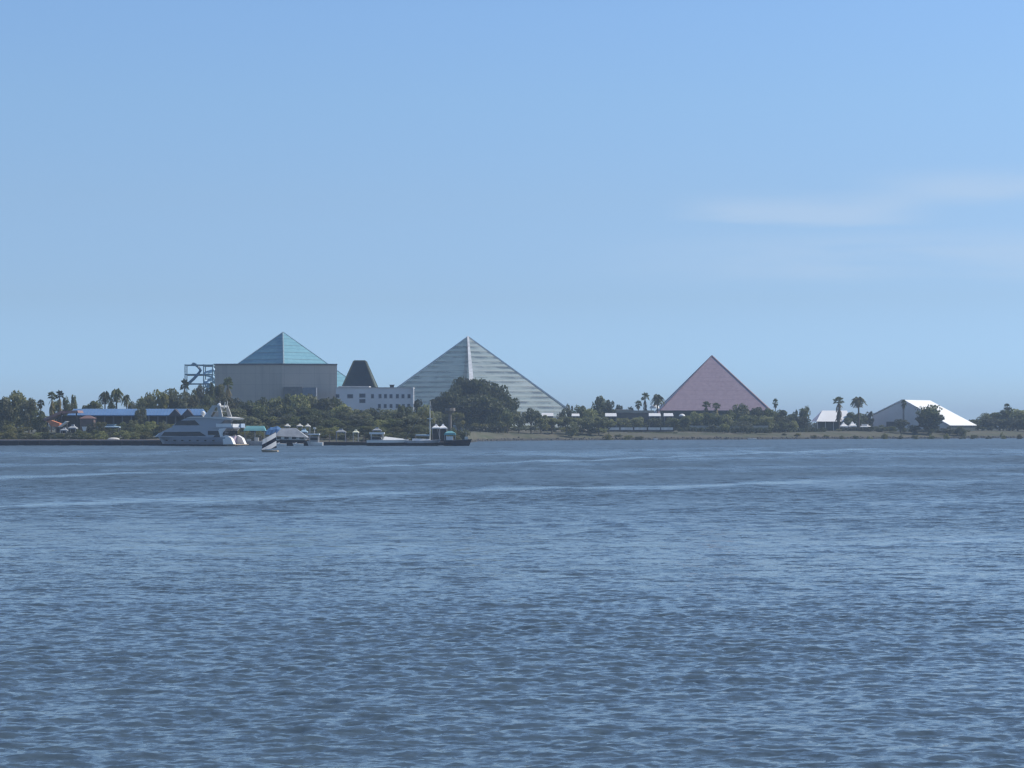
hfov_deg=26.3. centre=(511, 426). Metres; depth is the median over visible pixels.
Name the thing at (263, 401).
tree
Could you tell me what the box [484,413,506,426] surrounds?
tree
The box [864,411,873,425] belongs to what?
tree
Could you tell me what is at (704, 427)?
wall
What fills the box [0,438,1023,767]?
water
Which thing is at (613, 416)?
shelter
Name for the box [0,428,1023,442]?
ground
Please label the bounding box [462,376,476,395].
tree
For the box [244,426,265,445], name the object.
canopied boat
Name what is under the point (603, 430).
bush
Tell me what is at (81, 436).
bush
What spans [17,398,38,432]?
tree
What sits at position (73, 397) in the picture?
tree
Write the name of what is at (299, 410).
tree
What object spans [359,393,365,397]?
window
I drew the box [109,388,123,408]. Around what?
palm tree
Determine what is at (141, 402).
tree
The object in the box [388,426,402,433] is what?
bush
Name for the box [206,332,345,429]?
aquarium building
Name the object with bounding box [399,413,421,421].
tree
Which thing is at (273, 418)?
tree
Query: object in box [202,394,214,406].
tree
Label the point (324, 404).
tree
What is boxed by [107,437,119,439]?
dinghy
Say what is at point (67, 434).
bush
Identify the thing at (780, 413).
tree
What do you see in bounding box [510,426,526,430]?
bush
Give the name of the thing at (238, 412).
tree
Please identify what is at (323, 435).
bush
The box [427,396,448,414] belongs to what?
tree
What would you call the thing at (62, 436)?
bush
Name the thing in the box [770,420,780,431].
bush
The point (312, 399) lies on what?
tree
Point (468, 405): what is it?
tree
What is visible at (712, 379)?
pink pyramid
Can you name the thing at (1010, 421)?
tree
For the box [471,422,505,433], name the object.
hedge
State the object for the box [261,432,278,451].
sailing dinghy
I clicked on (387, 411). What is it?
tree
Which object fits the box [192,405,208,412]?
tree
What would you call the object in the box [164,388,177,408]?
tree
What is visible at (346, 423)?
tree
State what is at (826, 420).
roofed pavilion
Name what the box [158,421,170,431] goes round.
bush
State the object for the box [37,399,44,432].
palm tree
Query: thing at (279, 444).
runabout
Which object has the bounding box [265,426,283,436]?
tarp covered boat
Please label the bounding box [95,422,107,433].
bush
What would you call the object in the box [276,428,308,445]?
covered barge
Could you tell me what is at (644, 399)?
palm tree
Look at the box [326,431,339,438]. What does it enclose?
bush
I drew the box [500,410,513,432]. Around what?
tree
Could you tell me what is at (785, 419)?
tree
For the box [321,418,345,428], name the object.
tree
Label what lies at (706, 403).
palm tree
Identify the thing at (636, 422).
tree
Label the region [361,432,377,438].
bush
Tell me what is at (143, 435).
bush
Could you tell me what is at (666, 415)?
shelter
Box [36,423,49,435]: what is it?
bush
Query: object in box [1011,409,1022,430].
tree
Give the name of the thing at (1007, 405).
palm tree
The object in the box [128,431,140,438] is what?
bush
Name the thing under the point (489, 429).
hedge
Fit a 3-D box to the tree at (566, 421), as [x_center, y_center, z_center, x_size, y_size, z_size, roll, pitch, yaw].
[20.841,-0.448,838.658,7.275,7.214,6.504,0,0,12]
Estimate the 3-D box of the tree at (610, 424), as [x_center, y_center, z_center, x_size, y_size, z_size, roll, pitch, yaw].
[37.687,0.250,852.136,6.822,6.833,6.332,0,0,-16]
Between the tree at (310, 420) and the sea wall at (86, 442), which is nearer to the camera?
the sea wall at (86, 442)
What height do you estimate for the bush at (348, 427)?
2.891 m
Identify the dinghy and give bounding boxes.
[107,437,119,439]
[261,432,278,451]
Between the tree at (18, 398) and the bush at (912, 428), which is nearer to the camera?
the tree at (18, 398)
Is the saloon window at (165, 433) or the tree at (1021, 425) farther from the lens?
the tree at (1021, 425)
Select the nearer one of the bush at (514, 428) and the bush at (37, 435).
the bush at (37, 435)
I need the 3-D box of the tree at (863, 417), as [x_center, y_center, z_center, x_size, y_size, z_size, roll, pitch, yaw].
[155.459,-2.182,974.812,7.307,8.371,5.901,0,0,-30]
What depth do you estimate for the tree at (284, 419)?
635.00 m
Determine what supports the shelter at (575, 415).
on the ground
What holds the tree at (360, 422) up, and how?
on the ground
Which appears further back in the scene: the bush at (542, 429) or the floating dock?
the bush at (542, 429)
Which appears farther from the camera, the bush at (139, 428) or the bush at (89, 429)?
the bush at (89, 429)
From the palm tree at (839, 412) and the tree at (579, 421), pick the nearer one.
the tree at (579, 421)
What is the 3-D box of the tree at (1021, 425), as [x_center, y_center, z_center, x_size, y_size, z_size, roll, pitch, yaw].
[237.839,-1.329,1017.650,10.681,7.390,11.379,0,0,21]
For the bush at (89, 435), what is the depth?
602.42 m
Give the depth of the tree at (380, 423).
634.16 m
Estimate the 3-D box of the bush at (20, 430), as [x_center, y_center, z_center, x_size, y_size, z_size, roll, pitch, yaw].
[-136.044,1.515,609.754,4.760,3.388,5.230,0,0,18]
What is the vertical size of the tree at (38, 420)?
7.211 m
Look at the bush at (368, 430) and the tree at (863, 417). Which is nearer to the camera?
the bush at (368, 430)
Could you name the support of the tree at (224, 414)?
on the ground
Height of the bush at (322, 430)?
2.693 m
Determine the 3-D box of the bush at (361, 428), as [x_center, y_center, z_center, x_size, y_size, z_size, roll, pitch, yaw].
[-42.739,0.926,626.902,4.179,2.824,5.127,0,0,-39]
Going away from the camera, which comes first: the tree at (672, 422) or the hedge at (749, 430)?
the hedge at (749, 430)
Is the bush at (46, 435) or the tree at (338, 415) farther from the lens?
the tree at (338, 415)
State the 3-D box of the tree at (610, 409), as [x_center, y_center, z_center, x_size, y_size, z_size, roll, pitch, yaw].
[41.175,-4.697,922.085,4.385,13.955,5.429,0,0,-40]
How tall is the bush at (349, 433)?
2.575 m
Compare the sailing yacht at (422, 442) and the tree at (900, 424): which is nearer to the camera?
the sailing yacht at (422, 442)
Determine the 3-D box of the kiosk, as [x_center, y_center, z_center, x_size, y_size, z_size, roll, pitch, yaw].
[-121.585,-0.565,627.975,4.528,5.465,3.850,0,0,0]
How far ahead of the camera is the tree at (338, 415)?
669.88 m
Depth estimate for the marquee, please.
966.33 m
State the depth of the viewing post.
654.57 m
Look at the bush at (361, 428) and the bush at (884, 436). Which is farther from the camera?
the bush at (884, 436)
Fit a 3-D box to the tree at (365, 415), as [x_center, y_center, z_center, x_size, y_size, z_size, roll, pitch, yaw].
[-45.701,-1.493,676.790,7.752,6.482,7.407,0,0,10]
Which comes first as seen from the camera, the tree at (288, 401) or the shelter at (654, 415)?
the tree at (288, 401)
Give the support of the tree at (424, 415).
on the ground
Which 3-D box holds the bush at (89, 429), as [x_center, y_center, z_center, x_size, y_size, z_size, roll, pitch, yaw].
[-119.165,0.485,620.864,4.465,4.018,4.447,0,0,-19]
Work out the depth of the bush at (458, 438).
615.67 m
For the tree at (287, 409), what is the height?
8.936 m
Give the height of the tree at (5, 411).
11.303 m
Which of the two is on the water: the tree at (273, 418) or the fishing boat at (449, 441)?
the fishing boat at (449, 441)
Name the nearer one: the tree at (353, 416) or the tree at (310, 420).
the tree at (310, 420)
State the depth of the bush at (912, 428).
958.96 m
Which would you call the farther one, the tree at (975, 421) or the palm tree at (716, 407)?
the tree at (975, 421)
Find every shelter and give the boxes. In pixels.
[542,413,553,430]
[571,414,579,417]
[605,413,616,431]
[648,413,660,426]
[663,413,672,426]
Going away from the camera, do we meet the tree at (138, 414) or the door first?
the tree at (138, 414)
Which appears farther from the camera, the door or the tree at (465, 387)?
the door
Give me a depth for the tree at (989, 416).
1044.03 m
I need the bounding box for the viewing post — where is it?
[445,408,454,430]
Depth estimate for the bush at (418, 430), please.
617.85 m
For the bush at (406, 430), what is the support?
on the ground
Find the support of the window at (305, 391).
in the aquarium building at (281, 364)
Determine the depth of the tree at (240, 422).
626.93 m
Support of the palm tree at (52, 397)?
on the ground
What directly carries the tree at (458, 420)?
on the ground
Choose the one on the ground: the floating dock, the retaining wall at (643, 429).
the retaining wall at (643, 429)
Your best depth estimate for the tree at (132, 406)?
667.71 m
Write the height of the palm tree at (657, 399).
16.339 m
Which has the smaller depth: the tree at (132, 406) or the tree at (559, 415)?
the tree at (132, 406)
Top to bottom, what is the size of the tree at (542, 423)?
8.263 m
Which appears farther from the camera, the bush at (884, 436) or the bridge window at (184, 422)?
the bush at (884, 436)
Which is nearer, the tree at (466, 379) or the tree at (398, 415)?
the tree at (398, 415)
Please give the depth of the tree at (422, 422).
630.10 m
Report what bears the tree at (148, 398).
on the ground
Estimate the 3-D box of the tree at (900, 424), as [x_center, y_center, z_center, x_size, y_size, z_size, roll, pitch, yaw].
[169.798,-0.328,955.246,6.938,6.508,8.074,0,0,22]
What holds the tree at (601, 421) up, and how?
on the ground
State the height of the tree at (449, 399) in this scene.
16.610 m
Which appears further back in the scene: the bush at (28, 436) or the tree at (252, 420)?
the tree at (252, 420)
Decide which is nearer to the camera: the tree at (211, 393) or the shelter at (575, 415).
the tree at (211, 393)
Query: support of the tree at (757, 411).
on the ground
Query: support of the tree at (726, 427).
on the ground
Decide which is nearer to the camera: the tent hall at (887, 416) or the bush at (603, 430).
the bush at (603, 430)
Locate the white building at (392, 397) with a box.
[335,385,414,411]
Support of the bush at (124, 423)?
on the ground
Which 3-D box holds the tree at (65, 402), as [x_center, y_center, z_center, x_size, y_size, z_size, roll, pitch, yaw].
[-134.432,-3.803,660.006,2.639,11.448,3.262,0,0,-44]
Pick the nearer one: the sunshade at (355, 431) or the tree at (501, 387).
the sunshade at (355, 431)
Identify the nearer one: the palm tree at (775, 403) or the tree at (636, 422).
the tree at (636, 422)
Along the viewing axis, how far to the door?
993.83 m
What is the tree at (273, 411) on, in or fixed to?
on the ground
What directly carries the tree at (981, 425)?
on the ground
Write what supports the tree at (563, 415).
on the ground
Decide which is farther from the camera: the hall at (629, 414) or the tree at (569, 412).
the tree at (569, 412)
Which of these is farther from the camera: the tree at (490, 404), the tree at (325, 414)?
the tree at (490, 404)
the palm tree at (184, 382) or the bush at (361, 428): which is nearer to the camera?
the bush at (361, 428)
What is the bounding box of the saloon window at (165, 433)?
[161,432,204,435]
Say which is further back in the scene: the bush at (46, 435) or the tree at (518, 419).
the tree at (518, 419)
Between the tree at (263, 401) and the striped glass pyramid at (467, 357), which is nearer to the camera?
the tree at (263, 401)
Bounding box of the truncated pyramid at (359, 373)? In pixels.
[342,360,377,386]
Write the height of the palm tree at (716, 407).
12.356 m
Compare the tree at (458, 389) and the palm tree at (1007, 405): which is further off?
the palm tree at (1007, 405)
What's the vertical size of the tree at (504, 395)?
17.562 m
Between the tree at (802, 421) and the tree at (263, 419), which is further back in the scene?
the tree at (802, 421)
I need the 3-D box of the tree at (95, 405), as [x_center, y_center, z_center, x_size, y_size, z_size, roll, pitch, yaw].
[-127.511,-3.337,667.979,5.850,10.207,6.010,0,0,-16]
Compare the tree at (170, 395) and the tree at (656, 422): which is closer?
the tree at (170, 395)
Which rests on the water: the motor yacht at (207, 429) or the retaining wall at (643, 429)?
the motor yacht at (207, 429)
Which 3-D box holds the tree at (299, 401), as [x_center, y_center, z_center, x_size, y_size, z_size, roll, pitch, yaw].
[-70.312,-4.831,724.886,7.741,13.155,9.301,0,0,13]
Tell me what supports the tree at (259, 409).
on the ground
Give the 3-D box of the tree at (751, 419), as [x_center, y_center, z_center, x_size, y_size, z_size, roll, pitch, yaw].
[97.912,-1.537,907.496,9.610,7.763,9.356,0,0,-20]
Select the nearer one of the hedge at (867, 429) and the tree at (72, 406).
the tree at (72, 406)
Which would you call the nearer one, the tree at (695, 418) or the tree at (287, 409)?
the tree at (287, 409)
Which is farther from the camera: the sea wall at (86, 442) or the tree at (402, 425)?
the tree at (402, 425)
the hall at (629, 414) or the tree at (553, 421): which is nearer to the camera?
the tree at (553, 421)
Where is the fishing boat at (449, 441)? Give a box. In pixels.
[444,431,471,445]
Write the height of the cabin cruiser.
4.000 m
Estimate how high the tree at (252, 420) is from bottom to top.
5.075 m
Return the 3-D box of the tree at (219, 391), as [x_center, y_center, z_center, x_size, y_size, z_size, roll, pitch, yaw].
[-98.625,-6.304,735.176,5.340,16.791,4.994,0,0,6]
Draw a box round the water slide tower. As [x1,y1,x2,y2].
[185,363,214,393]
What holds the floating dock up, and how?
on the water
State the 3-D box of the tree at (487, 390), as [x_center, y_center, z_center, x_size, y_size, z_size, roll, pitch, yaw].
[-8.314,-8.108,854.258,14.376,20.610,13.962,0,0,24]
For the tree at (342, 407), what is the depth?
717.93 m
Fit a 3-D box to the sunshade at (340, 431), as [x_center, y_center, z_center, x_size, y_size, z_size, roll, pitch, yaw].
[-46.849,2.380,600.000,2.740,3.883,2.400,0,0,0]
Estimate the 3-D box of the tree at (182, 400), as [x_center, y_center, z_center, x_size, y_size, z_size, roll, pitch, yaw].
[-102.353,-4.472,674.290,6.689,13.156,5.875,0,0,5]
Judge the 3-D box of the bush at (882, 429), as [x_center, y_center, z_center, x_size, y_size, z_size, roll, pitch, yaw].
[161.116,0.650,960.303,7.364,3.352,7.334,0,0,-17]
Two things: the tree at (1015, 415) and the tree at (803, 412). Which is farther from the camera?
the tree at (1015, 415)
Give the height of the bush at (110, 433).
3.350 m
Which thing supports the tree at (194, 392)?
on the ground
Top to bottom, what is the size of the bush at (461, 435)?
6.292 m
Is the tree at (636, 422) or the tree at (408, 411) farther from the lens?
the tree at (636, 422)
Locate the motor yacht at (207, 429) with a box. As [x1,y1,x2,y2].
[155,402,248,445]
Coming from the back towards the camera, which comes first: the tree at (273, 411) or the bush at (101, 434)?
the tree at (273, 411)
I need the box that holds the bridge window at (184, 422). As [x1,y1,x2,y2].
[175,420,198,424]
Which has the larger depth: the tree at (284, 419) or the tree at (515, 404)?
the tree at (515, 404)
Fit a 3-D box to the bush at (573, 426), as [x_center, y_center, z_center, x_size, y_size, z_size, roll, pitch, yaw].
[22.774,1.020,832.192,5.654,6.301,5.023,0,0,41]
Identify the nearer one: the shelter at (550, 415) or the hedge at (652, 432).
the shelter at (550, 415)
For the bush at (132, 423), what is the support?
on the ground
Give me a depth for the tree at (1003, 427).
1023.60 m
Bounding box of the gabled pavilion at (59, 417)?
[43,410,82,433]
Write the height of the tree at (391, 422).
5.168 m
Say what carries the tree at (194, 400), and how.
on the ground
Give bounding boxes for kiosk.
[80,415,96,433]
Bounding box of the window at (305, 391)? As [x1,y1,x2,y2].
[302,388,316,404]
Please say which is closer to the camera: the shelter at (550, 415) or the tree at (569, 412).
the shelter at (550, 415)
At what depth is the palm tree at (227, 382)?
743.39 m
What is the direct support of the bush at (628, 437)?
on the ground
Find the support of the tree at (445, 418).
on the ground
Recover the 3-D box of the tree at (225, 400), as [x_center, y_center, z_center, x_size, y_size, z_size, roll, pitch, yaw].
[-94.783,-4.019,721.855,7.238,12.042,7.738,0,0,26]
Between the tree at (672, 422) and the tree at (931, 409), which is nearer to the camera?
the tree at (672, 422)
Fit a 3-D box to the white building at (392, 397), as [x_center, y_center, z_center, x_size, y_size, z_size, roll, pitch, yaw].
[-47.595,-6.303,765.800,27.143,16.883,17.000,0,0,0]
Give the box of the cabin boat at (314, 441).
[307,427,322,445]
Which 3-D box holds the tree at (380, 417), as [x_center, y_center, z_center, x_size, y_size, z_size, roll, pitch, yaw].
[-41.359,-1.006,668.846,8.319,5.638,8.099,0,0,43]
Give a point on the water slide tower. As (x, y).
(206, 381)
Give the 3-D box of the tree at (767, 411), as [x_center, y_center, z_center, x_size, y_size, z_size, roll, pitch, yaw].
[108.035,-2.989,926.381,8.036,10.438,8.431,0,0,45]
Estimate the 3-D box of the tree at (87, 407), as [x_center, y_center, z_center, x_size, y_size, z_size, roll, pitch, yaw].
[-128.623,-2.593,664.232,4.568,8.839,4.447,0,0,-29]
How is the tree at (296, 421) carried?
on the ground
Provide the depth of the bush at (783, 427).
919.94 m
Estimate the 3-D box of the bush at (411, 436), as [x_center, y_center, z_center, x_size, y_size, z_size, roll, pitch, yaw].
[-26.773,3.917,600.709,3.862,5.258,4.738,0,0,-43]
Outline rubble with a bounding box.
[473,436,1023,441]
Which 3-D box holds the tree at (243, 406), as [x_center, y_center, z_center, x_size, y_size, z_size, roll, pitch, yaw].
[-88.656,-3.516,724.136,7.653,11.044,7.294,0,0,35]
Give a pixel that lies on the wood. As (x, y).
(811, 425)
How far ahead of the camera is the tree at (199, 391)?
725.64 m
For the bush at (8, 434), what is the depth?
601.92 m
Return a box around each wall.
[0,439,161,445]
[607,427,673,431]
[690,426,767,431]
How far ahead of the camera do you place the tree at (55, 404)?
659.81 m
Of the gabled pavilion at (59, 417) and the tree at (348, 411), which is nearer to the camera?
the gabled pavilion at (59, 417)
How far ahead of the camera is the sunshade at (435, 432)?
596.77 m
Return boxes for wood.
[0,419,1022,429]
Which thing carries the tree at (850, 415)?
on the ground
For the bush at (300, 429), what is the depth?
618.98 m
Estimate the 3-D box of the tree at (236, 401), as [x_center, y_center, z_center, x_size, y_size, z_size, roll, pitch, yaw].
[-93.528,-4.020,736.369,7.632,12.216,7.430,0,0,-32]
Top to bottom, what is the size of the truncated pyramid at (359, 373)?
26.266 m
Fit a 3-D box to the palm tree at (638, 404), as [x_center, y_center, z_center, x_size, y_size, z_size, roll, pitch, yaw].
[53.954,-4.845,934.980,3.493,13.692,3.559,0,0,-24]
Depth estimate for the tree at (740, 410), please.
919.84 m
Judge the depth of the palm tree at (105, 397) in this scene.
663.36 m
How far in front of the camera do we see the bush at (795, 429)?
927.50 m
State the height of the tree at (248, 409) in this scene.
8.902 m
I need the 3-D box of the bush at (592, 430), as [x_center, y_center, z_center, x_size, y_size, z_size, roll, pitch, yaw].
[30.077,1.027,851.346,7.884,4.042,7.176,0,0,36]
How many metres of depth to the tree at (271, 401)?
731.00 m
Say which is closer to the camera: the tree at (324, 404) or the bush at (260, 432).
the bush at (260, 432)
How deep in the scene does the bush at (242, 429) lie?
622.19 m
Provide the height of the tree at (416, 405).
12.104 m
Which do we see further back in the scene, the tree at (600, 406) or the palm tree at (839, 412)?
the palm tree at (839, 412)
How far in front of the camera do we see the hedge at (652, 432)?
877.25 m
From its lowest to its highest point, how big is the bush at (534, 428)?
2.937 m
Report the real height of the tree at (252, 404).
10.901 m
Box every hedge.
[465,426,507,432]
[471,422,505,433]
[627,432,677,432]
[677,427,771,432]
[774,427,826,431]
[840,427,872,431]
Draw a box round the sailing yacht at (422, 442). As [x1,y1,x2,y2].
[403,403,439,445]
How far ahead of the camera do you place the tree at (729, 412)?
917.38 m
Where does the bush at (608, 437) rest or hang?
on the ground
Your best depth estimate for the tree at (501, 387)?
855.93 m
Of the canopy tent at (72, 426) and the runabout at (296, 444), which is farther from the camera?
the canopy tent at (72, 426)
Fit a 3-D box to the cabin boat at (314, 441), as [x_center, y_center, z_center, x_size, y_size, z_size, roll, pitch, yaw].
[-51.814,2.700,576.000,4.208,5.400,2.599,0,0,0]
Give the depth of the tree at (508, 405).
837.64 m
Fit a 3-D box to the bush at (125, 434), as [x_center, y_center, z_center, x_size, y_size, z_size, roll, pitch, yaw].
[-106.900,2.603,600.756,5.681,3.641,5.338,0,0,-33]
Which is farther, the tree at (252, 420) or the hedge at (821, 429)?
the hedge at (821, 429)
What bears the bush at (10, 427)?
on the ground
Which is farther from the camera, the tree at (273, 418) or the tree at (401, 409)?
the tree at (401, 409)
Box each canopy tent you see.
[68,424,77,431]
[97,424,120,437]
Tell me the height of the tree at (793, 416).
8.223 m
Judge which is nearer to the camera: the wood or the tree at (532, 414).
the tree at (532, 414)
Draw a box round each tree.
[0,396,13,431]
[3,390,28,432]
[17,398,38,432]
[30,409,45,429]
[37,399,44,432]
[47,391,56,431]
[49,400,57,431]
[55,390,63,411]
[62,395,69,415]
[62,401,76,415]
[71,395,77,410]
[82,405,94,408]
[86,400,103,408]
[98,391,111,408]
[107,400,115,408]
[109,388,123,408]
[121,394,130,408]
[128,402,136,408]
[134,406,146,424]
[135,396,148,408]
[144,392,154,404]
[148,389,168,408]
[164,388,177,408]
[171,392,188,408]
[179,378,188,391]
[186,393,199,408]
[190,389,197,408]
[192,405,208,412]
[194,384,206,403]
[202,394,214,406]
[205,381,215,403]
[211,408,234,416]
[214,383,225,398]
[214,397,236,416]
[223,376,232,397]
[228,397,243,408]
[230,408,246,419]
[230,420,249,428]
[237,400,251,409]
[241,405,257,416]
[243,416,265,431]
[244,400,259,406]
[251,403,274,417]
[254,396,273,409]
[255,416,271,425]
[265,396,286,409]
[265,406,284,425]
[268,416,278,426]
[272,414,295,426]
[274,393,293,412]
[275,403,295,422]
[286,416,301,427]
[290,393,310,412]
[292,405,305,416]
[299,415,324,427]
[302,408,322,417]
[306,393,321,408]
[310,397,336,416]
[315,409,334,421]
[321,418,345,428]
[327,411,350,420]
[330,397,343,408]
[331,403,353,414]
[340,420,359,428]
[343,406,359,414]
[344,414,363,421]
[350,419,370,431]
[356,412,373,419]
[365,415,388,422]
[369,407,384,416]
[372,419,388,430]
[380,409,391,415]
[384,418,401,429]
[387,409,397,417]
[393,412,406,422]
[396,418,417,428]
[398,404,405,412]
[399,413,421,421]
[402,405,415,415]
[407,418,428,431]
[413,399,422,413]
[416,410,434,426]
[417,404,435,423]
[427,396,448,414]
[428,411,443,428]
[434,391,462,423]
[437,413,451,427]
[440,383,464,429]
[451,376,469,429]
[451,412,464,430]
[454,394,488,427]
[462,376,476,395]
[463,414,480,430]
[469,377,486,395]
[469,392,495,423]
[478,380,502,397]
[478,394,510,422]
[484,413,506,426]
[490,383,508,392]
[491,388,518,407]
[493,398,516,424]
[499,396,519,430]
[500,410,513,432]
[512,410,526,433]
[523,408,541,433]
[534,415,547,433]
[545,417,562,433]
[556,412,562,427]
[558,417,575,434]
[560,408,567,426]
[566,404,572,416]
[571,418,586,428]
[572,404,585,425]
[580,416,597,435]
[582,408,598,424]
[590,395,607,417]
[593,416,608,435]
[602,419,616,434]
[604,399,615,412]
[615,418,631,428]
[628,417,645,426]
[635,400,641,409]
[641,393,649,409]
[646,418,662,426]
[650,394,664,412]
[665,417,679,426]
[680,415,691,427]
[690,411,703,425]
[700,412,717,425]
[702,401,710,418]
[708,424,717,432]
[712,402,720,416]
[716,414,735,427]
[719,424,729,432]
[725,409,737,420]
[732,403,750,420]
[735,414,758,425]
[749,407,763,420]
[755,415,774,432]
[763,408,776,421]
[772,398,777,431]
[773,409,788,423]
[773,416,795,431]
[788,413,800,423]
[795,416,810,428]
[798,406,810,423]
[833,396,843,430]
[843,417,852,425]
[846,412,857,423]
[850,396,866,430]
[854,413,867,426]
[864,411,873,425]
[892,419,909,432]
[915,404,944,433]
[915,412,944,434]
[970,419,981,429]
[974,422,991,429]
[976,412,996,430]
[981,419,1003,427]
[994,419,1010,430]
[996,407,1021,430]
[1002,418,1022,430]
[1003,403,1009,430]
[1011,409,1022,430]
[1014,417,1023,429]
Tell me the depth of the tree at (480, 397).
842.35 m
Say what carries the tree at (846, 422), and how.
on the ground
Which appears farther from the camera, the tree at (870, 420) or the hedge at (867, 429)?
the tree at (870, 420)
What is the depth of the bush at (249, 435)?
599.82 m
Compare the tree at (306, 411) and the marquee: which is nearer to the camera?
the tree at (306, 411)
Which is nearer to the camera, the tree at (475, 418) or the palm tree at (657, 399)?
the tree at (475, 418)
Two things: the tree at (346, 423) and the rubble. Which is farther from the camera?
the rubble
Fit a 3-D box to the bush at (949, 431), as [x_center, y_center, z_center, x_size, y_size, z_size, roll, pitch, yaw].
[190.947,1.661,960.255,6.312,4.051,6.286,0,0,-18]
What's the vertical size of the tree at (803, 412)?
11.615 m
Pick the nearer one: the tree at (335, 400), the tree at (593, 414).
the tree at (335, 400)
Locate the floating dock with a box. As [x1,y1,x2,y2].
[241,434,443,445]
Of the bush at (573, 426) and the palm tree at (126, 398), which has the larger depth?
the bush at (573, 426)
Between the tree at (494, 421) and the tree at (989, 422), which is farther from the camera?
the tree at (989, 422)
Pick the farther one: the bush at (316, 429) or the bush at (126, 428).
the bush at (316, 429)
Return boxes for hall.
[603,409,653,428]
[872,399,976,430]
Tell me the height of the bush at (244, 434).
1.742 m
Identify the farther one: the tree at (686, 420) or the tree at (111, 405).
the tree at (686, 420)
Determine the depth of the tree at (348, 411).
716.04 m
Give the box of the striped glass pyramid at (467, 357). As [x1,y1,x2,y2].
[398,336,595,430]
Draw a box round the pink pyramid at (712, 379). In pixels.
[654,355,791,430]
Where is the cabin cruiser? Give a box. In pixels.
[367,432,408,445]
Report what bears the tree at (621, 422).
on the ground
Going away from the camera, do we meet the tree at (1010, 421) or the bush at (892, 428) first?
the bush at (892, 428)
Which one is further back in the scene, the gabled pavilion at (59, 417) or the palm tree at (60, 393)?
the palm tree at (60, 393)
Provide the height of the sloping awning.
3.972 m
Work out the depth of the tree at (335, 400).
729.59 m
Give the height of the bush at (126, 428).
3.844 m
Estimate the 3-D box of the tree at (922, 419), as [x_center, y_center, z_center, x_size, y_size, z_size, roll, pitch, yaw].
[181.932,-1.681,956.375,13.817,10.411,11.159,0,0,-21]
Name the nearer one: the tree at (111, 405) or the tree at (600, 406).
the tree at (111, 405)
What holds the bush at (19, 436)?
on the ground
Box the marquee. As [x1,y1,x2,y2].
[848,421,856,430]
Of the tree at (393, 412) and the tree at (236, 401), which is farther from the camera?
the tree at (236, 401)
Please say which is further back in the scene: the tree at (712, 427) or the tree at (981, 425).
the tree at (981, 425)
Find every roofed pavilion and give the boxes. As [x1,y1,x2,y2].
[67,409,205,429]
[811,411,848,430]
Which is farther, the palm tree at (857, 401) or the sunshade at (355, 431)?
the palm tree at (857, 401)
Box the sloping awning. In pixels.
[47,420,68,426]
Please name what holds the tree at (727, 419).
on the ground
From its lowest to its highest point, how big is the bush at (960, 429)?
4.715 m
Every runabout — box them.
[276,442,286,445]
[293,442,303,445]
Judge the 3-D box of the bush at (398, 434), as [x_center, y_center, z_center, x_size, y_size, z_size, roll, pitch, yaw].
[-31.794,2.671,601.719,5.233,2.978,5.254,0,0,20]
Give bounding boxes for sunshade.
[336,429,345,441]
[352,429,358,441]
[432,424,439,439]
[440,424,446,441]
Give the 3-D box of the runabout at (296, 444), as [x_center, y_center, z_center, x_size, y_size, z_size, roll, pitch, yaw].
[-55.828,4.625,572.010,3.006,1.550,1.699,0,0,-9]
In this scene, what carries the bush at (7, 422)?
on the ground
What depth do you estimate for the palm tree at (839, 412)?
951.38 m
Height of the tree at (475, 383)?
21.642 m
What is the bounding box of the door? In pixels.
[886,422,895,428]
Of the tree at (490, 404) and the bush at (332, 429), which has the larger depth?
the tree at (490, 404)
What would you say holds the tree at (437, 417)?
on the ground
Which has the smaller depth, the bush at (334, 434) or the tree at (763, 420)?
the bush at (334, 434)
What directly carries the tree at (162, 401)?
on the ground
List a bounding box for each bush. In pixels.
[0,415,15,431]
[0,424,16,436]
[3,430,17,438]
[14,426,32,436]
[17,433,24,438]
[22,434,36,438]
[32,432,43,438]
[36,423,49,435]
[41,431,56,438]
[51,433,64,437]
[63,432,79,438]
[71,430,85,438]
[82,433,97,438]
[85,422,98,433]
[91,430,99,435]
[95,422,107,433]
[95,431,108,438]
[105,431,119,437]
[106,423,117,436]
[111,430,130,438]
[112,421,129,432]
[122,426,133,436]
[126,420,137,431]
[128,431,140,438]
[131,424,145,435]
[133,431,151,438]
[143,421,159,437]
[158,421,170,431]
[237,425,249,433]
[238,432,247,436]
[243,432,261,440]
[253,431,265,439]
[293,425,308,430]
[308,425,322,432]
[314,433,328,437]
[316,427,331,435]
[324,426,339,434]
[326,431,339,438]
[342,431,357,438]
[344,425,359,431]
[357,425,368,431]
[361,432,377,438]
[363,426,378,432]
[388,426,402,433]
[389,431,405,438]
[403,425,416,433]
[408,424,428,433]
[409,432,420,440]
[449,432,461,439]
[456,428,470,439]
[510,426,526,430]
[526,424,539,430]
[537,425,549,430]
[566,421,578,435]
[579,425,599,433]
[594,428,606,432]
[602,434,611,439]
[623,435,633,439]
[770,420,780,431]
[775,421,791,431]
[788,420,798,431]
[873,425,888,431]
[880,433,887,438]
[885,426,896,431]
[907,425,921,432]
[941,427,954,434]
[956,427,966,436]
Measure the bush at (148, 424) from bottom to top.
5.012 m
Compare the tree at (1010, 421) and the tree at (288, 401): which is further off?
the tree at (1010, 421)
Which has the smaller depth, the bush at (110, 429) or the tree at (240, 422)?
the bush at (110, 429)
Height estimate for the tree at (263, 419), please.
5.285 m
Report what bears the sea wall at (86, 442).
on the ground
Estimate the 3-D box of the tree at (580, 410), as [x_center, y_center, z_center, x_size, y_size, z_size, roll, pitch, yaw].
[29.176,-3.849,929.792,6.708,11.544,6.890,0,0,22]
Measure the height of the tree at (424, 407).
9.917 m
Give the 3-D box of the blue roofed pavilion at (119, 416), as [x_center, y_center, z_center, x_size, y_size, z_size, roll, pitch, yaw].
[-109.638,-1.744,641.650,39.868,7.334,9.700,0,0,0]
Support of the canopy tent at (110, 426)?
on the ground

